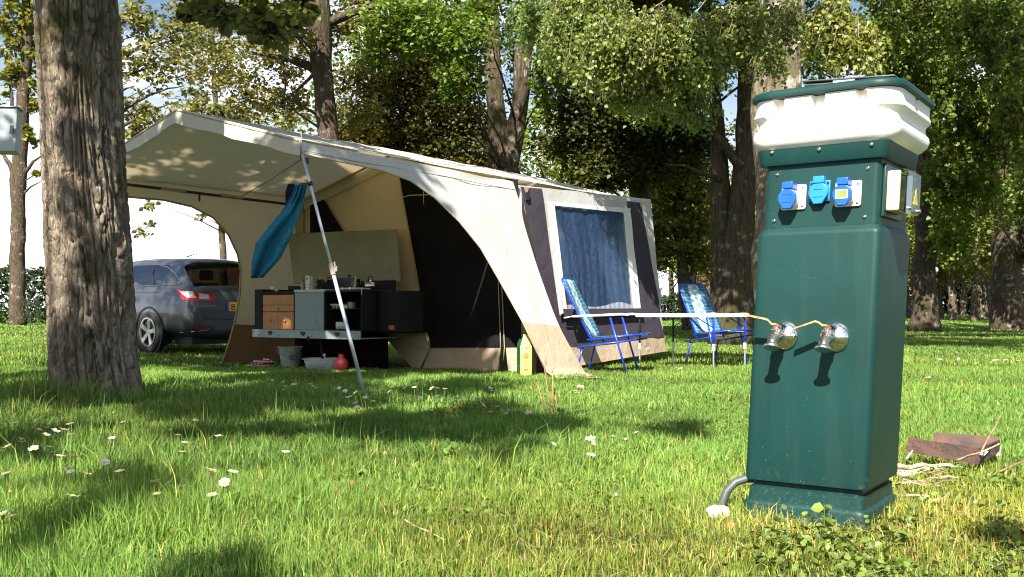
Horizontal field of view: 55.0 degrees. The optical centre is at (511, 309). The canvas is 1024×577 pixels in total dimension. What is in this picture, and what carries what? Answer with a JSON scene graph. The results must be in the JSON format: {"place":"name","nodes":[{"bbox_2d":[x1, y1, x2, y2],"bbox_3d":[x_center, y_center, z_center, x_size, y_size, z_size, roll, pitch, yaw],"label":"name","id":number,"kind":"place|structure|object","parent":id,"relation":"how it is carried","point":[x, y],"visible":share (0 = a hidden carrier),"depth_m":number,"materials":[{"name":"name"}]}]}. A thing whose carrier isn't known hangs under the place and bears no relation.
{"place":"outdoors","nodes":[
{"label":"outdoors","id":0,"kind":"place"},
{"bbox_2d":[250,358,274,366],"bbox_3d":[-2.940,0.620,11.575,0.295,0.087,0.200,0,0,0],"label":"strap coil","id":1,"kind":"object","parent":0,"point":[264,362],"visible":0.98,"depth_m":11.50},
{"bbox_2d":[0,0,984,310],"label":"sky","id":2,"kind":"structure","parent":0,"point":[177,235],"materials":[{"name":"white"}]},
{"bbox_2d":[0,311,1023,576],"bbox_3d":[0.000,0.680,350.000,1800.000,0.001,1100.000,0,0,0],"label":"ground","id":3,"kind":"structure","parent":0,"point":[396,361],"depth_m":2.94,"materials":[{"name":"plant"}]},
{"bbox_2d":[0,510,7,538],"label":"daisy","id":4,"kind":"object","parent":3,"relation":"on","point":[2,513],"visible":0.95,"depth_m":2.72,"materials":[{"name":"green plant"}]},
{"bbox_2d":[4,514,16,562],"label":"daisy","id":5,"kind":"object","parent":3,"relation":"on","point":[11,516],"visible":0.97,"depth_m":2.52,"materials":[{"name":"green plant"}]},
{"bbox_2d":[0,106,23,154],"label":"meter cabinet","id":6,"kind":"object","parent":3,"relation":"on","point":[10,128],"visible":1,"depth_m":11.04,"materials":[{"name":"metal"}]},
{"bbox_2d":[0,0,41,324],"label":"maple tree","id":7,"kind":"object","parent":3,"relation":"on","point":[24,82],"visible":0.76,"depth_m":42.79,"materials":[{"name":"brown plant"}]},
{"bbox_2d":[0,264,46,323],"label":"hedge","id":8,"kind":"object","parent":3,"relation":"on","point":[31,275],"visible":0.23,"depth_m":46.83,"materials":[{"name":"green plant"}]},
{"bbox_2d":[21,296,34,398],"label":"seed grass","id":9,"kind":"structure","parent":3,"relation":"on","point":[27,313],"depth_m":6.20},
{"bbox_2d":[28,445,38,468],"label":"daisy","id":10,"kind":"object","parent":3,"relation":"on","point":[33,448],"visible":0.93,"depth_m":3.81,"materials":[{"name":"white plant"}]},
{"bbox_2d":[33,295,46,404],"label":"seed grass","id":11,"kind":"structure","parent":3,"relation":"on","point":[36,301],"depth_m":6.30,"materials":[{"name":"plant"}]},
{"bbox_2d":[50,450,60,489],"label":"daisy","id":12,"kind":"object","parent":3,"relation":"on","point":[56,451],"visible":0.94,"depth_m":3.49,"materials":[{"name":"green plant"}]},
{"bbox_2d":[67,493,78,535],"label":"daisy","id":13,"kind":"object","parent":3,"relation":"on","point":[73,495],"visible":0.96,"depth_m":2.70,"materials":[{"name":"green plant"}]},
{"bbox_2d":[99,458,109,485],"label":"daisy","id":14,"kind":"object","parent":3,"relation":"on","point":[104,462],"visible":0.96,"depth_m":3.45,"materials":[{"name":"white plant"}]},
{"bbox_2d":[118,0,222,238],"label":"maple tree","id":15,"kind":"object","parent":3,"relation":"on","point":[133,15],"visible":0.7,"depth_m":33.82,"materials":[{"name":"green plant"}]},
{"bbox_2d":[32,0,322,402],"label":"maple tree","id":16,"kind":"object","parent":3,"relation":"on","point":[91,320],"visible":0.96,"depth_m":7.09,"materials":[{"name":"brown plant"}]},
{"bbox_2d":[133,253,239,353],"bbox_3d":[-6.085,-0.096,16.796,4.791,1.669,1.892,0,0,40],"label":"estate car","id":17,"kind":"object","parent":3,"relation":"on","point":[189,301],"visible":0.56,"depth_m":15.10,"materials":[{"name":"grey paint"}]},
{"bbox_2d":[207,492,218,527],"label":"daisy","id":18,"kind":"object","parent":3,"relation":"on","point":[212,494],"visible":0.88,"depth_m":2.96,"materials":[{"name":"white plant"}]},
{"bbox_2d":[219,477,229,505],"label":"daisy","id":19,"kind":"object","parent":3,"relation":"on","point":[223,483],"visible":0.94,"depth_m":3.09,"materials":[{"name":"white plant"}]},
{"bbox_2d":[139,14,312,259],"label":"maple tree","id":20,"kind":"object","parent":3,"relation":"on","point":[215,108],"visible":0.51,"depth_m":41.83,"materials":[{"name":"green plant"}]},
{"bbox_2d":[157,0,403,142],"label":"maple tree","id":21,"kind":"object","parent":3,"relation":"on","point":[316,39],"visible":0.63,"depth_m":20.61,"materials":[{"name":"green plant"}]},
{"bbox_2d":[277,346,303,367],"bbox_3d":[-2.623,0.556,11.643,0.315,0.247,0.332,0,0,0],"label":"bucket","id":22,"kind":"object","parent":3,"relation":"on","point":[290,356],"visible":0.94,"depth_m":11.55,"materials":[{"name":"grey plastic"}]},
{"bbox_2d":[302,357,337,369],"bbox_3d":[-2.150,0.614,11.167,0.420,0.132,0.340,0,0,0],"label":"washing up bowl","id":23,"kind":"object","parent":3,"relation":"on","point":[327,363],"visible":0.77,"depth_m":11.03,"materials":[{"name":"plastic"}]},
{"bbox_2d":[300,131,365,391],"bbox_3d":[-1.476,-0.393,8.064,0.634,2.195,0.077,0,0,19],"label":"awning pole","id":24,"kind":"object","parent":3,"relation":"on","point":[333,268],"visible":0.98,"depth_m":8.05,"materials":[{"name":"metal"}]},
{"bbox_2d":[251,184,306,277],"bbox_3d":[-1.890,-0.642,7.997,0.448,0.775,0.132,0,0,0],"label":"towel","id":25,"kind":"object","parent":24,"relation":"hanging from","point":[271,244],"visible":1,"depth_m":7.99,"materials":[{"name":"fabric"}]},
{"bbox_2d":[285,184,294,202],"bbox_3d":[-1.845,-0.960,8.180,0.083,0.188,0.070,0,0,0],"label":"dark cloth","id":26,"kind":"object","parent":24,"relation":"hanging from","point":[289,190],"visible":0.56,"depth_m":8.15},
{"bbox_2d":[334,354,348,371],"bbox_3d":[-1.873,0.582,10.808,0.160,0.196,0.160,0,0,0],"label":"gas bottle","id":27,"kind":"object","parent":3,"relation":"on","point":[341,363],"visible":0.94,"depth_m":10.75,"materials":[{"name":"red paint"}]},
{"bbox_2d":[295,290,432,369],"bbox_3d":[-1.642,0.239,11.597,2.130,0.887,1.953,0,0,36],"label":"camping trailer","id":28,"kind":"object","parent":3,"relation":"on","point":[400,311],"visible":0.48,"depth_m":11.17,"materials":[{"name":"black paint"}]},
{"bbox_2d":[252,229,401,339],"bbox_3d":[-2.202,-0.318,11.328,2.106,1.267,0.887,0,0,36],"label":"camp kitchen","id":29,"kind":"object","parent":28,"relation":"on","point":[297,311],"visible":0.93,"depth_m":11.21,"materials":[{"name":"black paint"}]},
{"bbox_2d":[306,276,312,289],"bbox_3d":[-2.273,-0.302,11.010,0.056,0.155,0.058,0,0,36],"label":"carton","id":30,"kind":"object","parent":29,"relation":"on","point":[309,282],"visible":0.9,"depth_m":10.99,"materials":[{"name":"white cardboard"}]},
{"bbox_2d":[317,277,353,288],"bbox_3d":[-1.952,-0.288,10.944,0.410,0.138,0.199,0,0,0],"label":"stove windshield","id":31,"kind":"object","parent":29,"relation":"on","point":[345,282],"visible":0.62,"depth_m":10.93,"materials":[{"name":"grey metal"}]},
{"bbox_2d":[336,322,344,328],"bbox_3d":[-1.857,0.172,10.703,0.120,0.083,0.084,0,0,-13],"label":"paper roll","id":32,"kind":"object","parent":29,"relation":"on","point":[340,325],"visible":0.73,"depth_m":10.66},
{"bbox_2d":[348,302,355,307],"bbox_3d":[-1.729,-0.050,10.597,0.074,0.070,0.050,0,0,36],"label":"mug","id":33,"kind":"object","parent":29,"relation":"on","point":[351,304],"visible":1,"depth_m":10.58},
{"bbox_2d":[339,286,369,289],"bbox_3d":[-1.718,-0.236,10.634,0.286,0.038,0.237,0,0,36],"label":"camp stove","id":34,"kind":"object","parent":29,"relation":"on","point":[344,287],"visible":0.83,"depth_m":10.57,"materials":[{"name":"metal"}]},
{"bbox_2d":[351,276,360,287],"bbox_3d":[-1.734,-0.308,10.891,0.114,0.142,0.114,0,0,0],"label":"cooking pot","id":35,"kind":"object","parent":29,"relation":"on","point":[355,282],"visible":0.9,"depth_m":10.85,"materials":[{"name":"metal"}]},
{"bbox_2d":[364,276,376,287],"bbox_3d":[-1.548,-0.305,10.754,0.145,0.136,0.140,0,0,0],"label":"kettle","id":36,"kind":"object","parent":29,"relation":"on","point":[371,284],"visible":0.98,"depth_m":10.71,"materials":[{"name":"metal"}]},
{"bbox_2d":[266,41,479,147],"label":"woodland tree","id":37,"kind":"object","parent":3,"relation":"on","point":[338,108],"visible":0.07,"depth_m":61.12,"materials":[{"name":"plant"}]},
{"bbox_2d":[125,108,666,378],"bbox_3d":[-0.981,-0.566,11.406,5.412,2.644,6.168,0,0,36],"label":"trailer tent","id":38,"kind":"object","parent":3,"relation":"on","point":[489,257],"visible":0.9,"depth_m":11.19,"materials":[{"name":"fabric"}]},
{"bbox_2d":[310,199,342,232],"bbox_3d":[-2.323,-1.175,12.299,0.604,0.421,0.009,0,0,36],"label":"mesh window","id":39,"kind":"structure","parent":38,"relation":"in","point":[329,222],"depth_m":12.33,"materials":[{"name":"grey fabric"}]},
{"bbox_2d":[400,178,520,347],"bbox_3d":[-0.614,-0.577,11.054,1.777,2.032,0.014,0,0,36],"label":"door panel","id":40,"kind":"structure","parent":38,"relation":"in","point":[451,267],"depth_m":11.08,"materials":[{"name":"grey fabric"}]},
{"bbox_2d":[547,201,640,314],"bbox_3d":[1.017,-0.612,11.693,0.200,1.362,1.947,0,0,36],"label":"window frame","id":41,"kind":"structure","parent":38,"relation":"in","point":[554,237],"depth_m":11.46,"materials":[{"name":"plastic"}]},
{"bbox_2d":[329,0,517,335],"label":"maple tree","id":42,"kind":"object","parent":3,"relation":"on","point":[414,96],"visible":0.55,"depth_m":24.49,"materials":[{"name":"green plant"}]},
{"bbox_2d":[331,0,570,338],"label":"maple tree","id":43,"kind":"object","parent":3,"relation":"on","point":[410,21],"visible":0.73,"depth_m":17.72,"materials":[{"name":"green plant"}]},
{"bbox_2d":[442,438,459,457],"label":"dock plant","id":44,"kind":"object","parent":3,"relation":"on","point":[447,443],"visible":0.71,"depth_m":4.26,"materials":[{"name":"green plant"}]},
{"bbox_2d":[1,392,1023,576],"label":"clover cover","id":45,"kind":"object","parent":3,"relation":"on","point":[863,569],"visible":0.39,"depth_m":3.24,"materials":[{"name":"green plant"}]},
{"bbox_2d":[1,415,1023,576],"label":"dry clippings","id":46,"kind":"object","parent":3,"relation":"on","point":[703,533],"visible":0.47,"depth_m":2.82,"materials":[{"name":"beige plant"}]},
{"bbox_2d":[6,387,1023,565],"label":"fallen leaves","id":47,"kind":"object","parent":3,"relation":"on","point":[725,564],"visible":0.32,"depth_m":5.37,"materials":[{"name":"brown plant"}]},
{"bbox_2d":[517,334,534,375],"bbox_3d":[0.141,0.465,9.969,0.182,0.430,0.275,0,0,0],"label":"charcoal bag","id":48,"kind":"object","parent":3,"relation":"on","point":[525,357],"visible":0.89,"depth_m":9.87,"materials":[{"name":"yellow paper"}]},
{"bbox_2d":[537,384,546,413],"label":"dry stalk","id":49,"kind":"object","parent":3,"relation":"on","point":[541,398],"visible":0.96,"depth_m":5.97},
{"bbox_2d":[544,359,550,416],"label":"dry stalk","id":50,"kind":"object","parent":3,"relation":"on","point":[547,387],"visible":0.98,"depth_m":5.93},
{"bbox_2d":[551,368,553,414],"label":"dry stalk","id":51,"kind":"object","parent":3,"relation":"on","point":[552,390],"visible":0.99,"depth_m":5.95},
{"bbox_2d":[505,98,628,194],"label":"woodland tree","id":52,"kind":"object","parent":3,"relation":"on","point":[542,168],"visible":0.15,"depth_m":60.57,"materials":[{"name":"green plant"}]},
{"bbox_2d":[548,404,588,415],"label":"dock plant","id":53,"kind":"object","parent":3,"relation":"on","point":[559,410],"visible":0.21,"depth_m":6.03,"materials":[{"name":"green plant"}]},
{"bbox_2d":[529,91,610,192],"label":"woodland tree","id":54,"kind":"object","parent":3,"relation":"on","point":[556,180],"depth_m":68.78,"materials":[{"name":"plant"}]},
{"bbox_2d":[585,435,597,473],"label":"daisy","id":55,"kind":"object","parent":3,"relation":"on","point":[589,438],"visible":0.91,"depth_m":3.78,"materials":[{"name":"white plant"}]},
{"bbox_2d":[587,452,600,496],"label":"daisy","id":56,"kind":"object","parent":3,"relation":"on","point":[590,454],"visible":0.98,"depth_m":3.52,"materials":[{"name":"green plant"}]},
{"bbox_2d":[561,277,651,372],"bbox_3d":[1.020,0.166,10.579,0.910,1.034,0.578,0,0,20],"label":"folding chair","id":57,"kind":"object","parent":3,"relation":"on","point":[586,318],"visible":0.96,"depth_m":10.57,"materials":[{"name":"blue fabric"}]},
{"bbox_2d":[612,492,619,531],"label":"daisy","id":58,"kind":"object","parent":3,"relation":"on","point":[615,494],"visible":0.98,"depth_m":3.03,"materials":[{"name":"green plant"}]},
{"bbox_2d":[622,437,630,462],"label":"daisy","id":59,"kind":"object","parent":3,"relation":"on","point":[625,439],"visible":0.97,"depth_m":4.20,"materials":[{"name":"white plant"}]},
{"bbox_2d":[522,0,734,199],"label":"maple tree","id":60,"kind":"object","parent":3,"relation":"on","point":[636,164],"visible":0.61,"depth_m":23.70,"materials":[{"name":"green plant"}]},
{"bbox_2d":[611,0,703,26],"bbox_3d":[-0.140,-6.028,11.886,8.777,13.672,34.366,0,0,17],"label":"maple tree","id":61,"kind":"object","parent":3,"relation":"on","point":[640,4],"visible":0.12,"depth_m":21.50,"materials":[{"name":"green plant"}]},
{"bbox_2d":[616,180,705,312],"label":"woodland tree","id":62,"kind":"object","parent":3,"relation":"on","point":[671,282],"visible":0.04,"depth_m":89.74,"materials":[{"name":"green plant"}]},
{"bbox_2d":[612,116,730,330],"bbox_3d":[4.998,-3.018,32.047,4.198,7.608,3.235,0,0,0],"label":"maple tree","id":63,"kind":"object","parent":3,"relation":"on","point":[689,226],"visible":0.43,"depth_m":31.71,"materials":[{"name":"green plant"}]},
{"bbox_2d":[670,203,713,293],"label":"woodland tree","id":64,"kind":"object","parent":3,"relation":"on","point":[705,280],"visible":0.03,"depth_m":78.09,"materials":[{"name":"green plant"}]},
{"bbox_2d":[636,313,748,366],"bbox_3d":[2.099,0.361,11.425,1.149,0.637,0.725,0,0,26],"label":"camp table","id":65,"kind":"object","parent":3,"relation":"on","point":[688,315],"visible":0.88,"depth_m":11.34,"materials":[{"name":"white laminate"}]},
{"bbox_2d":[500,0,892,302],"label":"lime tree","id":66,"kind":"object","parent":3,"relation":"on","point":[633,60],"visible":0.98,"depth_m":10.48,"materials":[{"name":"green plant"}]},
{"bbox_2d":[696,272,709,292],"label":"house","id":67,"kind":"structure","parent":3,"relation":"on","point":[708,287],"depth_m":92.21,"materials":[{"name":"red brick"}]},
{"bbox_2d":[661,292,754,320],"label":"hedge","id":68,"kind":"object","parent":3,"relation":"on","point":[671,299],"visible":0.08,"depth_m":58.58,"materials":[{"name":"green plant"}]},
{"bbox_2d":[678,283,753,364],"bbox_3d":[2.574,0.166,12.421,0.578,1.034,0.910,0,0,-33],"label":"folding chair","id":69,"kind":"object","parent":3,"relation":"on","point":[696,298],"visible":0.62,"depth_m":12.63,"materials":[{"name":"blue fabric"}]},
{"bbox_2d":[706,505,729,518],"bbox_3d":[0.679,0.670,3.231,0.077,0.059,0.071,0,0,-30],"label":"stone","id":70,"kind":"object","parent":3,"relation":"on","point":[710,509],"visible":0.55,"depth_m":3.21,"materials":[{"name":"stone"}]},
{"bbox_2d":[686,113,755,256],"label":"woodland tree","id":71,"kind":"object","parent":3,"relation":"on","point":[732,128],"visible":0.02,"depth_m":73.03,"materials":[{"name":"green wood"}]},
{"bbox_2d":[607,0,859,344],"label":"maple tree","id":72,"kind":"object","parent":3,"relation":"on","point":[732,216],"visible":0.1,"depth_m":18.78,"materials":[{"name":"brown plant"}]},
{"bbox_2d":[736,544,783,569],"bbox_3d":[0.656,0.657,2.596,0.093,0.070,0.212,0,0,0],"label":"weed plant","id":73,"kind":"object","parent":3,"relation":"on","point":[780,560],"visible":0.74,"depth_m":2.55,"materials":[{"name":"green plant"}]},
{"bbox_2d":[769,529,811,550],"bbox_3d":[0.787,0.660,2.804,0.123,0.062,0.112,0,0,0],"label":"weed plant","id":74,"kind":"object","parent":3,"relation":"on","point":[808,538],"visible":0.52,"depth_m":2.78,"materials":[{"name":"green plant"}]},
{"bbox_2d":[811,502,834,539],"bbox_3d":[0.904,0.625,2.857,0.066,0.130,0.066,0,0,41],"label":"weed plant","id":75,"kind":"object","parent":3,"relation":"on","point":[818,507],"visible":0.88,"depth_m":2.85,"materials":[{"name":"green plant"}]},
{"bbox_2d":[820,527,853,550],"bbox_3d":[0.922,0.656,2.793,0.093,0.071,0.090,0,0,41],"label":"weed plant","id":76,"kind":"object","parent":3,"relation":"on","point":[833,537],"visible":0.6,"depth_m":2.78,"materials":[{"name":"green plant"}]},
{"bbox_2d":[743,74,934,531],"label":"service pillar","id":77,"kind":"structure","parent":3,"relation":"on","point":[838,158],"depth_m":3.10,"materials":[{"name":"green plastic"}]},
{"bbox_2d":[718,474,753,505],"bbox_3d":[0.768,0.631,3.301,0.167,0.161,0.048,0,0,4],"label":"drain hose","id":78,"kind":"object","parent":77,"relation":"attached to","point":[731,486],"visible":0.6,"depth_m":3.30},
{"bbox_2d":[851,545,911,571],"bbox_3d":[0.978,0.660,2.564,0.152,0.063,0.130,0,0,-33],"label":"weed plant","id":79,"kind":"object","parent":3,"relation":"on","point":[885,554],"visible":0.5,"depth_m":2.54,"materials":[{"name":"green plant"}]},
{"bbox_2d":[747,464,1023,576],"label":"weed cover","id":80,"kind":"object","parent":3,"relation":"on","point":[849,553],"visible":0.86,"depth_m":2.67,"materials":[{"name":"green plant"}]},
{"bbox_2d":[877,517,914,547],"bbox_3d":[1.102,0.652,2.856,0.069,0.078,0.228,0,0,5],"label":"weed plant","id":81,"kind":"object","parent":3,"relation":"on","point":[901,534],"visible":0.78,"depth_m":2.79,"materials":[{"name":"green plant"}]},
{"bbox_2d":[889,503,924,527],"bbox_3d":[1.242,0.655,3.082,0.100,0.073,0.201,0,0,32],"label":"weed plant","id":82,"kind":"object","parent":3,"relation":"on","point":[910,518],"visible":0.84,"depth_m":3.07,"materials":[{"name":"green plant"}]},
{"bbox_2d":[896,472,918,477],"bbox_3d":[1.587,0.659,3.938,0.124,0.028,0.028,0,0,-29],"label":"stick","id":83,"kind":"object","parent":3,"relation":"on","point":[905,474],"visible":0.68,"depth_m":3.92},
{"bbox_2d":[896,493,928,496],"bbox_3d":[1.446,0.671,3.552,0.118,0.014,0.012,0,0,25],"label":"stick","id":84,"kind":"object","parent":3,"relation":"on","point":[917,495],"visible":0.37,"depth_m":3.55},
{"bbox_2d":[840,0,993,331],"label":"lime tree","id":85,"kind":"object","parent":3,"relation":"on","point":[937,84],"visible":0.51,"depth_m":28.18,"materials":[{"name":"green plant"}]},
{"bbox_2d":[906,129,945,269],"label":"woodland tree","id":86,"kind":"object","parent":3,"relation":"on","point":[910,253],"visible":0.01,"depth_m":68.39,"materials":[{"name":"plant"}]},
{"bbox_2d":[906,121,948,234],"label":"woodland tree","id":87,"kind":"object","parent":3,"relation":"on","point":[912,220],"depth_m":51.24,"materials":[{"name":"green plant"}]},
{"bbox_2d":[906,189,957,317],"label":"woodland tree","id":88,"kind":"object","parent":3,"relation":"on","point":[908,307],"depth_m":81.79,"materials":[{"name":"brown wood"}]},
{"bbox_2d":[897,466,970,472],"bbox_3d":[1.717,0.650,4.013,0.404,0.026,0.040,0,0,-25],"label":"stick","id":89,"kind":"object","parent":3,"relation":"on","point":[913,470],"visible":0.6,"depth_m":3.98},
{"bbox_2d":[897,463,953,469],"bbox_3d":[1.680,0.633,4.003,0.292,0.036,0.038,0,0,-21],"label":"stick","id":90,"kind":"object","parent":89,"relation":"on","point":[911,467],"visible":0.87,"depth_m":3.98,"materials":[{"name":"wood"}]},
{"bbox_2d":[906,219,965,317],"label":"woodland tree","id":91,"kind":"object","parent":3,"relation":"on","point":[940,277],"visible":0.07,"depth_m":73.79,"materials":[{"name":"brown plant"}]},
{"bbox_2d":[854,0,1023,183],"bbox_3d":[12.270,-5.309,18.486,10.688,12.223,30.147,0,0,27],"label":"lime tree","id":92,"kind":"object","parent":3,"relation":"on","point":[984,26],"visible":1,"depth_m":14.86,"materials":[{"name":"green plant"}]},
{"bbox_2d":[908,261,990,314],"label":"hedge","id":93,"kind":"object","parent":3,"relation":"on","point":[958,293],"visible":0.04,"depth_m":114.78,"materials":[{"name":"green plant"}]},
{"bbox_2d":[908,254,990,316],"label":"woodland tree","id":94,"kind":"object","parent":3,"relation":"on","point":[957,279],"depth_m":89.72,"materials":[{"name":"brown wood"}]},
{"bbox_2d":[906,432,1000,464],"bbox_3d":[1.916,0.610,4.239,0.316,0.141,0.484,0,0,34],"label":"fire tray","id":95,"kind":"object","parent":3,"relation":"on","point":[950,446],"visible":0.81,"depth_m":4.11,"materials":[{"name":"brown metal"}]},
{"bbox_2d":[954,443,999,461],"bbox_3d":[1.834,0.569,3.906,0.041,0.103,0.215,0,0,-23],"label":"stick","id":96,"kind":"object","parent":95,"relation":"on","point":[964,457],"visible":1,"depth_m":3.88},
{"bbox_2d":[980,412,1002,451],"bbox_3d":[1.912,0.488,3.931,0.224,0.142,0.022,0,0,-44],"label":"stick","id":97,"kind":"object","parent":96,"relation":"on","point":[986,441],"visible":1,"depth_m":3.93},
{"bbox_2d":[959,274,966,315],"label":"woodland tree","id":98,"kind":"object","parent":3,"relation":"on","point":[963,311],"depth_m":107.65,"materials":[{"name":"brown wood"}]},
{"bbox_2d":[936,220,991,318],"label":"woodland tree","id":99,"kind":"object","parent":3,"relation":"on","point":[983,306],"visible":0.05,"depth_m":69.92,"materials":[{"name":"brown plant"}]},
{"bbox_2d":[905,150,1023,319],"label":"woodland tree","id":100,"kind":"object","parent":3,"relation":"on","point":[952,306],"visible":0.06,"depth_m":61.80,"materials":[{"name":"green plant"}]},
{"bbox_2d":[937,125,994,320],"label":"woodland tree","id":101,"kind":"object","parent":3,"relation":"on","point":[975,302],"visible":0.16,"depth_m":57.90,"materials":[{"name":"plant"}]},
{"bbox_2d":[941,67,994,269],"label":"woodland tree","id":102,"kind":"object","parent":3,"relation":"on","point":[989,231],"visible":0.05,"depth_m":48.67,"materials":[{"name":"plant"}]},
{"bbox_2d":[958,268,990,287],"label":"woodland tree","id":103,"kind":"object","parent":3,"relation":"on","point":[966,280],"depth_m":99.15,"materials":[{"name":"green plant"}]},
{"bbox_2d":[949,0,1023,329],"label":"lime tree","id":104,"kind":"object","parent":3,"relation":"on","point":[1002,185],"visible":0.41,"depth_m":29.34,"materials":[{"name":"green plant"}]},
{"bbox_2d":[966,261,1023,317],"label":"woodland tree","id":105,"kind":"object","parent":3,"relation":"on","point":[988,284],"visible":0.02,"depth_m":79.74,"materials":[{"name":"brown plant"}]},
{"bbox_2d":[985,511,1013,535],"bbox_3d":[1.475,0.658,3.000,0.079,0.066,0.183,0,0,39],"label":"weed plant","id":106,"kind":"object","parent":3,"relation":"on","point":[991,521],"visible":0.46,"depth_m":3.00,"materials":[{"name":"green plant"}]},
{"bbox_2d":[989,460,1023,476],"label":"stick","id":107,"kind":"object","parent":3,"relation":"on","point":[1004,469],"visible":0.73,"depth_m":3.92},
{"bbox_2d":[990,471,1023,491],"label":"weed plant","id":108,"kind":"object","parent":3,"relation":"on","point":[998,479],"visible":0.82,"depth_m":3.64,"materials":[{"name":"green plant"}]},
{"bbox_2d":[993,221,1023,298],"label":"woodland tree","id":109,"kind":"object","parent":3,"relation":"on","point":[1022,279],"depth_m":83.88,"materials":[{"name":"brown plant"}]},
{"bbox_2d":[535,353,544,373],"bbox_3d":[0.306,0.540,10.320,0.121,0.280,0.100,0,0,0],"label":"dark red bag","id":110,"kind":"object","parent":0,"point":[539,368],"visible":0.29,"depth_m":10.27,"materials":[{"name":"paper"}]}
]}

